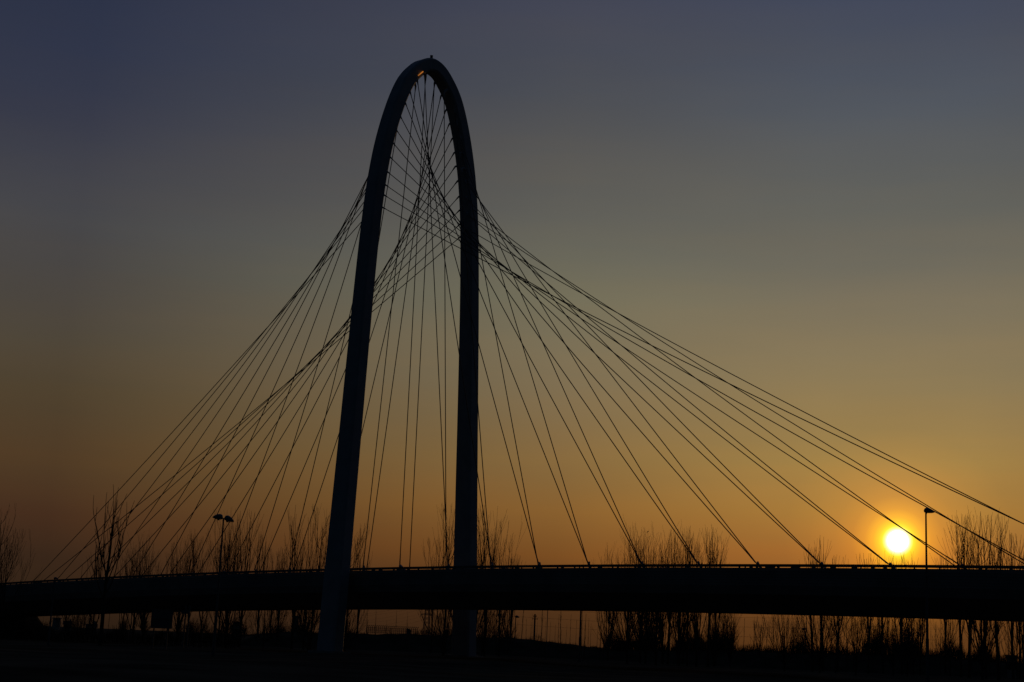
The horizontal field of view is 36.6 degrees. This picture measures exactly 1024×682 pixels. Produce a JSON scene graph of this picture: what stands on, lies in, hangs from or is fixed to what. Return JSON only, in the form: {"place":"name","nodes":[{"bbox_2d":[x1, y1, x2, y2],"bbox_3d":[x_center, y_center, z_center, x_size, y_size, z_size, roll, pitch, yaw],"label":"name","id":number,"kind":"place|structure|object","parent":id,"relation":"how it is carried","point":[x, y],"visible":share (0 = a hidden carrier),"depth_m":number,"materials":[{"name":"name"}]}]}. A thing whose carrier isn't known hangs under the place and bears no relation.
{"place":"outdoors","nodes":[
{"label":"outdoors","id":0,"kind":"place"},
{"bbox_2d":[0,617,57,638],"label":"embankment","id":1,"kind":"structure","parent":0,"point":[30,620],"depth_m":225.04,"materials":[{"name":"black"}]},
{"bbox_2d":[0,626,1023,681],"bbox_3d":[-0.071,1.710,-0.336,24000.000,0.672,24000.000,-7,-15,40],"label":"ground","id":2,"kind":"structure","parent":0,"point":[28,660],"depth_m":106.57,"materials":[{"name":"black plant"}]},
{"bbox_2d":[0,534,24,595],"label":"bare tree","id":3,"kind":"object","parent":2,"relation":"on","point":[4,553],"visible":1,"depth_m":189.16,"materials":[{"name":"black plant"}]},
{"bbox_2d":[0,527,31,638],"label":"bare tree","id":4,"kind":"object","parent":2,"relation":"on","point":[4,592],"visible":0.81,"depth_m":197.38,"materials":[{"name":"black plant"}]},
{"bbox_2d":[0,503,40,613],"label":"bare tree","id":5,"kind":"object","parent":2,"relation":"on","point":[10,553],"visible":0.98,"depth_m":193.39,"materials":[{"name":"black plant"}]},
{"bbox_2d":[52,618,61,629],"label":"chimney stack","id":6,"kind":"object","parent":2,"relation":"on","point":[53,623],"visible":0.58,"depth_m":754.31,"materials":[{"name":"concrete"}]},
{"bbox_2d":[52,614,79,636],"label":"bare tree","id":7,"kind":"object","parent":2,"relation":"on","point":[60,625],"visible":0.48,"depth_m":215.67,"materials":[{"name":"black plant"}]},
{"bbox_2d":[62,612,77,639],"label":"bare tree","id":8,"kind":"object","parent":2,"relation":"on","point":[67,623],"visible":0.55,"depth_m":208.41,"materials":[{"name":"black plant"}]},
{"bbox_2d":[68,614,93,640],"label":"bare tree","id":9,"kind":"object","parent":2,"relation":"on","point":[77,624],"visible":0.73,"depth_m":215.83,"materials":[{"name":"black plant"}]},
{"bbox_2d":[87,614,100,637],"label":"bare tree","id":10,"kind":"object","parent":2,"relation":"on","point":[93,622],"visible":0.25,"depth_m":218.50,"materials":[{"name":"black plant"}]},
{"bbox_2d":[87,543,113,639],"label":"bare tree","id":11,"kind":"object","parent":2,"relation":"on","point":[99,571],"visible":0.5,"depth_m":229.55,"materials":[{"name":"black plant"}]},
{"bbox_2d":[93,486,134,644],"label":"bare tree","id":12,"kind":"object","parent":2,"relation":"on","point":[105,591],"visible":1,"depth_m":172.49,"materials":[{"name":"black plant"}]},
{"bbox_2d":[115,553,135,637],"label":"bare tree","id":13,"kind":"object","parent":2,"relation":"on","point":[126,569],"visible":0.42,"depth_m":230.17,"materials":[{"name":"black plant"}]},
{"bbox_2d":[126,613,138,640],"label":"bare tree","id":14,"kind":"object","parent":2,"relation":"on","point":[133,628],"visible":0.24,"depth_m":224.84,"materials":[{"name":"black plant"}]},
{"bbox_2d":[126,540,153,638],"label":"bare tree","id":15,"kind":"object","parent":2,"relation":"on","point":[136,574],"visible":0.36,"depth_m":240.66,"materials":[{"name":"black plant"}]},
{"bbox_2d":[128,530,166,641],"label":"bare tree","id":16,"kind":"object","parent":2,"relation":"on","point":[142,622],"visible":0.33,"depth_m":230.94,"materials":[{"name":"black plant"}]},
{"bbox_2d":[150,609,172,649],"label":"billboard","id":17,"kind":"object","parent":2,"relation":"on","point":[162,618],"visible":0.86,"depth_m":143.99,"materials":[{"name":"metal"}]},
{"bbox_2d":[165,541,191,642],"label":"bare tree","id":18,"kind":"object","parent":2,"relation":"on","point":[174,553],"visible":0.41,"depth_m":242.29,"materials":[{"name":"black plant"}]},
{"bbox_2d":[168,533,203,643],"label":"bare tree","id":19,"kind":"object","parent":2,"relation":"on","point":[179,622],"visible":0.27,"depth_m":236.81,"materials":[{"name":"black plant"}]},
{"bbox_2d":[181,605,190,647],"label":"road sign","id":20,"kind":"object","parent":2,"relation":"on","point":[185,611],"visible":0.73,"depth_m":159.02,"materials":[{"name":"metal"}]},
{"bbox_2d":[185,534,207,626],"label":"bare tree","id":21,"kind":"object","parent":2,"relation":"on","point":[193,554],"visible":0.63,"depth_m":237.40,"materials":[{"name":"black plant"}]},
{"bbox_2d":[194,549,216,636],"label":"bare tree","id":22,"kind":"object","parent":2,"relation":"on","point":[207,574],"visible":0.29,"depth_m":246.68,"materials":[{"name":"black plant"}]},
{"bbox_2d":[211,514,233,656],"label":"street lamp","id":23,"kind":"object","parent":2,"relation":"on","point":[227,518],"visible":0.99,"depth_m":124.32,"materials":[{"name":"metal"}]},
{"bbox_2d":[208,540,246,642],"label":"bare tree","id":24,"kind":"object","parent":2,"relation":"on","point":[218,629],"visible":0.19,"depth_m":227.12,"materials":[{"name":"black plant"}]},
{"bbox_2d":[206,509,249,647],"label":"bare tree","id":25,"kind":"object","parent":2,"relation":"on","point":[224,557],"visible":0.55,"depth_m":209.63,"materials":[{"name":"black plant"}]},
{"bbox_2d":[213,609,254,648],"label":"bare tree","id":26,"kind":"object","parent":2,"relation":"on","point":[227,630],"visible":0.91,"depth_m":188.72,"materials":[{"name":"black plant"}]},
{"bbox_2d":[233,622,242,637],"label":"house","id":27,"kind":"structure","parent":2,"relation":"on","point":[237,626],"depth_m":318.94,"materials":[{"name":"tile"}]},
{"bbox_2d":[242,621,250,639],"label":"thicket tree","id":28,"kind":"object","parent":2,"relation":"on","point":[244,629],"visible":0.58,"depth_m":445.48,"materials":[{"name":"black plant"}]},
{"bbox_2d":[230,511,263,646],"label":"bare tree","id":29,"kind":"object","parent":2,"relation":"on","point":[242,614],"visible":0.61,"depth_m":213.75,"materials":[{"name":"black plant"}]},
{"bbox_2d":[248,610,287,647],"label":"bare tree","id":30,"kind":"object","parent":2,"relation":"on","point":[265,628],"visible":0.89,"depth_m":208.34,"materials":[{"name":"black plant"}]},
{"bbox_2d":[283,506,316,648],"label":"bare tree","id":31,"kind":"object","parent":2,"relation":"on","point":[293,619],"visible":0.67,"depth_m":210.68,"materials":[{"name":"black plant"}]},
{"bbox_2d":[284,533,319,648],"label":"bare tree","id":32,"kind":"object","parent":2,"relation":"on","point":[304,616],"visible":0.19,"depth_m":219.67,"materials":[{"name":"black plant"}]},
{"bbox_2d":[291,610,319,650],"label":"bare tree","id":33,"kind":"object","parent":2,"relation":"on","point":[304,630],"visible":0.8,"depth_m":190.14,"materials":[{"name":"black plant"}]},
{"bbox_2d":[301,505,329,649],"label":"bare tree","id":34,"kind":"object","parent":2,"relation":"on","point":[323,531],"visible":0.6,"depth_m":201.60,"materials":[{"name":"black plant"}]},
{"bbox_2d":[325,523,372,651],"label":"bare tree","id":35,"kind":"object","parent":2,"relation":"on","point":[357,555],"visible":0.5,"depth_m":216.16,"materials":[{"name":"black plant"}]},
{"bbox_2d":[343,610,368,648],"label":"bare tree","id":36,"kind":"object","parent":2,"relation":"on","point":[348,632],"visible":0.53,"depth_m":219.54,"materials":[{"name":"black plant"}]},
{"bbox_2d":[420,610,433,634],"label":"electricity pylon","id":37,"kind":"object","parent":2,"relation":"on","point":[427,618],"visible":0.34,"depth_m":550.48,"materials":[{"name":"metal"}]},
{"bbox_2d":[417,538,448,652],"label":"bare tree","id":38,"kind":"object","parent":2,"relation":"on","point":[431,610],"visible":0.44,"depth_m":231.09,"materials":[{"name":"black plant"}]},
{"bbox_2d":[425,610,451,652],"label":"bare tree","id":39,"kind":"object","parent":2,"relation":"on","point":[436,633],"visible":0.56,"depth_m":215.69,"materials":[{"name":"black plant"}]},
{"bbox_2d":[427,503,480,655],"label":"bare tree","id":40,"kind":"object","parent":2,"relation":"on","point":[445,627],"visible":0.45,"depth_m":206.60,"materials":[{"name":"black plant"}]},
{"bbox_2d":[434,519,497,626],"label":"bare tree","id":41,"kind":"object","parent":2,"relation":"on","point":[479,559],"visible":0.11,"depth_m":202.23,"materials":[{"name":"black plant"}]},
{"bbox_2d":[444,518,504,644],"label":"bare tree","id":42,"kind":"object","parent":2,"relation":"on","point":[484,610],"visible":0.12,"depth_m":205.05,"materials":[{"name":"black plant"}]},
{"bbox_2d":[477,503,507,655],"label":"bare tree","id":43,"kind":"object","parent":2,"relation":"on","point":[484,642],"visible":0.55,"depth_m":212.49,"materials":[{"name":"black plant"}]},
{"bbox_2d":[477,610,510,655],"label":"bare tree","id":44,"kind":"object","parent":2,"relation":"on","point":[487,634],"visible":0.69,"depth_m":210.88,"materials":[{"name":"black plant"}]},
{"bbox_2d":[490,610,509,654],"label":"bare tree","id":45,"kind":"object","parent":2,"relation":"on","point":[502,641],"visible":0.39,"depth_m":235.56,"materials":[{"name":"black plant"}]},
{"bbox_2d":[486,515,526,655],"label":"bare tree","id":46,"kind":"object","parent":2,"relation":"on","point":[499,631],"visible":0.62,"depth_m":222.08,"materials":[{"name":"black plant"}]},
{"bbox_2d":[0,603,1021,664],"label":"scrub","id":47,"kind":"object","parent":2,"relation":"on","point":[615,643],"visible":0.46,"depth_m":241.25,"materials":[{"name":"black plant"}]},
{"bbox_2d":[0,55,1023,656],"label":"cable stayed bridge","id":48,"kind":"structure","parent":2,"relation":"on","point":[464,587],"depth_m":168.17,"materials":[{"name":"paint"}]},
{"bbox_2d":[533,614,537,639],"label":"utility pole","id":49,"kind":"object","parent":2,"relation":"on","point":[534,615],"visible":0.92,"depth_m":324.54,"materials":[{"name":"black"}]},
{"bbox_2d":[578,611,581,661],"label":"street lamp","id":50,"kind":"object","parent":2,"relation":"on","point":[579,654],"visible":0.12,"depth_m":207.76,"materials":[{"name":"metal"}]},
{"bbox_2d":[602,612,604,660],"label":"young poplar","id":51,"kind":"object","parent":2,"relation":"on","point":[603,639],"visible":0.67,"depth_m":231.97,"materials":[{"name":"black plant"}]},
{"bbox_2d":[591,541,631,660],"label":"bare tree","id":52,"kind":"object","parent":2,"relation":"on","point":[610,635],"visible":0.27,"depth_m":235.67,"materials":[{"name":"black plant"}]},
{"bbox_2d":[602,533,658,663],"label":"bare tree","id":53,"kind":"object","parent":2,"relation":"on","point":[627,622],"visible":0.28,"depth_m":207.82,"materials":[{"name":"black plant"}]},
{"bbox_2d":[622,522,656,662],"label":"bare tree","id":54,"kind":"object","parent":2,"relation":"on","point":[640,649],"visible":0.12,"depth_m":226.24,"materials":[{"name":"black plant"}]},
{"bbox_2d":[611,524,674,663],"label":"bare tree","id":55,"kind":"object","parent":2,"relation":"on","point":[646,644],"visible":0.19,"depth_m":220.49,"materials":[{"name":"black plant"}]},
{"bbox_2d":[645,527,676,663],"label":"bare tree","id":56,"kind":"object","parent":2,"relation":"on","point":[663,645],"visible":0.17,"depth_m":224.75,"materials":[{"name":"black plant"}]},
{"bbox_2d":[624,520,698,664],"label":"bare tree","id":57,"kind":"object","parent":2,"relation":"on","point":[655,643],"visible":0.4,"depth_m":200.14,"materials":[{"name":"black plant"}]},
{"bbox_2d":[657,533,684,663],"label":"bare tree","id":58,"kind":"object","parent":2,"relation":"on","point":[668,642],"visible":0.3,"depth_m":223.15,"materials":[{"name":"black plant"}]},
{"bbox_2d":[666,613,677,663],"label":"bare tree","id":59,"kind":"object","parent":2,"relation":"on","point":[676,648],"visible":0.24,"depth_m":228.87,"materials":[{"name":"black plant"}]},
{"bbox_2d":[659,528,703,665],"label":"bare tree","id":60,"kind":"object","parent":2,"relation":"on","point":[679,622],"visible":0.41,"depth_m":209.90,"materials":[{"name":"black plant"}]},
{"bbox_2d":[677,526,701,665],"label":"bare tree","id":61,"kind":"object","parent":2,"relation":"on","point":[687,636],"visible":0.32,"depth_m":214.98,"materials":[{"name":"black plant"}]},
{"bbox_2d":[670,523,715,666],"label":"bare tree","id":62,"kind":"object","parent":2,"relation":"on","point":[695,622],"visible":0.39,"depth_m":207.17,"materials":[{"name":"black plant"}]},
{"bbox_2d":[698,613,730,666],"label":"bare tree","id":63,"kind":"object","parent":2,"relation":"on","point":[713,638],"visible":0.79,"depth_m":218.61,"materials":[{"name":"black plant"}]},
{"bbox_2d":[700,527,729,666],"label":"bare tree","id":64,"kind":"object","parent":2,"relation":"on","point":[708,632],"visible":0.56,"depth_m":211.67,"materials":[{"name":"black plant"}]},
{"bbox_2d":[707,538,728,665],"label":"bare tree","id":65,"kind":"object","parent":2,"relation":"on","point":[715,613],"visible":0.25,"depth_m":230.02,"materials":[{"name":"black plant"}]},
{"bbox_2d":[718,613,743,666],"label":"bare tree","id":66,"kind":"object","parent":2,"relation":"on","point":[732,639],"visible":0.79,"depth_m":233.31,"materials":[{"name":"black plant"}]},
{"bbox_2d":[759,614,804,670],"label":"bare tree","id":67,"kind":"object","parent":2,"relation":"on","point":[783,646],"visible":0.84,"depth_m":198.29,"materials":[{"name":"black plant"}]},
{"bbox_2d":[799,547,819,671],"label":"bare tree","id":68,"kind":"object","parent":2,"relation":"on","point":[812,661],"visible":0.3,"depth_m":217.30,"materials":[{"name":"black plant"}]},
{"bbox_2d":[792,615,852,672],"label":"bare tree","id":69,"kind":"object","parent":2,"relation":"on","point":[818,652],"visible":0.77,"depth_m":192.37,"materials":[{"name":"black plant"}]},
{"bbox_2d":[813,538,833,670],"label":"bare tree","id":70,"kind":"object","parent":2,"relation":"on","point":[823,667],"visible":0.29,"depth_m":233.06,"materials":[{"name":"black plant"}]},
{"bbox_2d":[832,556,846,671],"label":"bare tree","id":71,"kind":"object","parent":2,"relation":"on","point":[837,666],"visible":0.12,"depth_m":230.73,"materials":[{"name":"black plant"}]},
{"bbox_2d":[823,617,859,672],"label":"bare tree","id":72,"kind":"object","parent":2,"relation":"on","point":[836,653],"visible":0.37,"depth_m":216.18,"materials":[{"name":"black plant"}]},
{"bbox_2d":[824,616,886,674],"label":"bare tree","id":73,"kind":"object","parent":2,"relation":"on","point":[857,631],"visible":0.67,"depth_m":191.59,"materials":[{"name":"black plant"}]},
{"bbox_2d":[856,553,879,672],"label":"bare tree","id":74,"kind":"object","parent":2,"relation":"on","point":[868,628],"visible":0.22,"depth_m":224.84,"materials":[{"name":"black plant"}]},
{"bbox_2d":[877,552,894,673],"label":"bare tree","id":75,"kind":"object","parent":2,"relation":"on","point":[885,630],"visible":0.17,"depth_m":227.42,"materials":[{"name":"black plant"}]},
{"bbox_2d":[872,617,924,675],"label":"bare tree","id":76,"kind":"object","parent":2,"relation":"on","point":[894,653],"visible":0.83,"depth_m":195.81,"materials":[{"name":"black plant"}]},
{"bbox_2d":[886,618,922,676],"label":"bare tree","id":77,"kind":"object","parent":2,"relation":"on","point":[907,656],"visible":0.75,"depth_m":201.58,"materials":[{"name":"black plant"}]},
{"bbox_2d":[893,555,917,673],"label":"bare tree","id":78,"kind":"object","parent":2,"relation":"on","point":[901,628],"visible":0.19,"depth_m":226.88,"materials":[{"name":"black plant"}]},
{"bbox_2d":[912,618,929,674],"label":"bare tree","id":79,"kind":"object","parent":2,"relation":"on","point":[922,635],"visible":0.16,"depth_m":222.96,"materials":[{"name":"black plant"}]},
{"bbox_2d":[900,553,946,674],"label":"bare tree","id":80,"kind":"object","parent":2,"relation":"on","point":[911,625],"visible":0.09,"depth_m":228.24,"materials":[{"name":"black plant"}]},
{"bbox_2d":[924,508,934,681],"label":"street lamp","id":81,"kind":"object","parent":2,"relation":"on","point":[927,510],"visible":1,"depth_m":100.15,"materials":[{"name":"metal"}]},
{"bbox_2d":[930,619,962,675],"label":"bare tree","id":82,"kind":"object","parent":2,"relation":"on","point":[950,642],"visible":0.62,"depth_m":222.27,"materials":[{"name":"black plant"}]},
{"bbox_2d":[945,525,972,676],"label":"bare tree","id":83,"kind":"object","parent":2,"relation":"on","point":[960,655],"visible":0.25,"depth_m":215.43,"materials":[{"name":"black plant"}]},
{"bbox_2d":[956,510,984,677],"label":"bare tree","id":84,"kind":"object","parent":2,"relation":"on","point":[969,658],"visible":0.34,"depth_m":209.52,"materials":[{"name":"black plant"}]},
{"bbox_2d":[938,511,1015,679],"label":"bare tree","id":85,"kind":"object","parent":2,"relation":"on","point":[981,646],"visible":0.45,"depth_m":178.99,"materials":[{"name":"black plant"}]},
{"bbox_2d":[961,511,1012,679],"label":"bare tree","id":86,"kind":"object","parent":2,"relation":"on","point":[997,650],"visible":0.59,"depth_m":184.98,"materials":[{"name":"black plant"}]},
{"bbox_2d":[958,513,1018,678],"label":"bare tree","id":87,"kind":"object","parent":2,"relation":"on","point":[986,672],"visible":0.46,"depth_m":194.22,"materials":[{"name":"black plant"}]},
{"bbox_2d":[996,535,1023,678],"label":"bare tree","id":88,"kind":"object","parent":2,"relation":"on","point":[1011,637],"visible":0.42,"depth_m":201.74,"materials":[{"name":"black plant"}]},
{"bbox_2d":[998,621,1023,678],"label":"bare tree","id":89,"kind":"object","parent":2,"relation":"on","point":[1016,665],"visible":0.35,"depth_m":209.85,"materials":[{"name":"black plant"}]},
{"bbox_2d":[1005,655,1017,677],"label":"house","id":90,"kind":"structure","parent":2,"relation":"on","point":[1009,671],"depth_m":223.44,"materials":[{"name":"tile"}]},
{"bbox_2d":[1006,550,1023,679],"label":"bare tree","id":91,"kind":"object","parent":2,"relation":"on","point":[1019,641],"visible":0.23,"depth_m":200.45,"materials":[{"name":"black plant"}]},
{"bbox_2d":[1013,564,1023,679],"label":"bare tree","id":92,"kind":"object","parent":2,"relation":"on","point":[1022,667],"visible":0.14,"depth_m":210.01,"materials":[{"name":"black plant"}]},
{"bbox_2d":[0,0,1023,657],"label":"sky","id":93,"kind":"structure","parent":0,"point":[820,203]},
{"bbox_2d":[230,632,1021,678],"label":"bank","id":94,"kind":"structure","parent":0,"point":[420,643],"depth_m":240.30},
{"bbox_2d":[248,534,273,636],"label":"bare tree","id":95,"kind":"object","parent":94,"relation":"on","point":[263,567],"visible":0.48,"depth_m":244.16,"materials":[{"name":"black plant"}]},
{"bbox_2d":[262,544,289,635],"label":"bare tree","id":96,"kind":"object","parent":94,"relation":"on","point":[270,613],"visible":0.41,"depth_m":243.49,"materials":[{"name":"black plant"}]},
{"bbox_2d":[265,610,289,644],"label":"bare tree","id":97,"kind":"object","parent":94,"relation":"on","point":[278,624],"visible":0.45,"depth_m":238.14,"materials":[{"name":"black plant"}]},
{"bbox_2d":[275,550,289,636],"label":"bare tree","id":98,"kind":"object","parent":94,"relation":"on","point":[280,568],"visible":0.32,"depth_m":244.52,"materials":[{"name":"black plant"}]},
{"bbox_2d":[356,554,368,637],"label":"bare tree","id":99,"kind":"object","parent":94,"relation":"on","point":[358,611],"visible":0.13,"depth_m":244.72,"materials":[{"name":"black plant"}]},
{"bbox_2d":[366,625,418,633],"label":"fence","id":100,"kind":"object","parent":94,"relation":"on","point":[370,627],"visible":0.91,"depth_m":250.86,"materials":[{"name":"metal"}]},
{"bbox_2d":[496,610,517,653],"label":"bare tree","id":101,"kind":"object","parent":94,"relation":"on","point":[508,622],"visible":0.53,"depth_m":240.62,"materials":[{"name":"black plant"}]},
{"bbox_2d":[506,554,525,642],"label":"bare tree","id":102,"kind":"object","parent":94,"relation":"on","point":[517,562],"visible":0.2,"depth_m":246.11,"materials":[{"name":"black plant"}]},
{"bbox_2d":[748,616,766,654],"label":"bare tree","id":103,"kind":"object","parent":94,"relation":"on","point":[762,636],"visible":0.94,"depth_m":242.24,"materials":[{"name":"black plant"}]},
{"bbox_2d":[931,556,950,672],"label":"bare tree","id":104,"kind":"object","parent":94,"relation":"on","point":[945,668],"visible":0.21,"depth_m":231.79,"materials":[{"name":"black plant"}]},
{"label":"electricity pylon","id":105,"kind":"object","parent":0,"visible":0},
{"bbox_2d":[430,610,1003,639],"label":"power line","id":106,"kind":"object","parent":105,"relation":"hanging from","point":[736,617],"visible":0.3,"depth_m":571.00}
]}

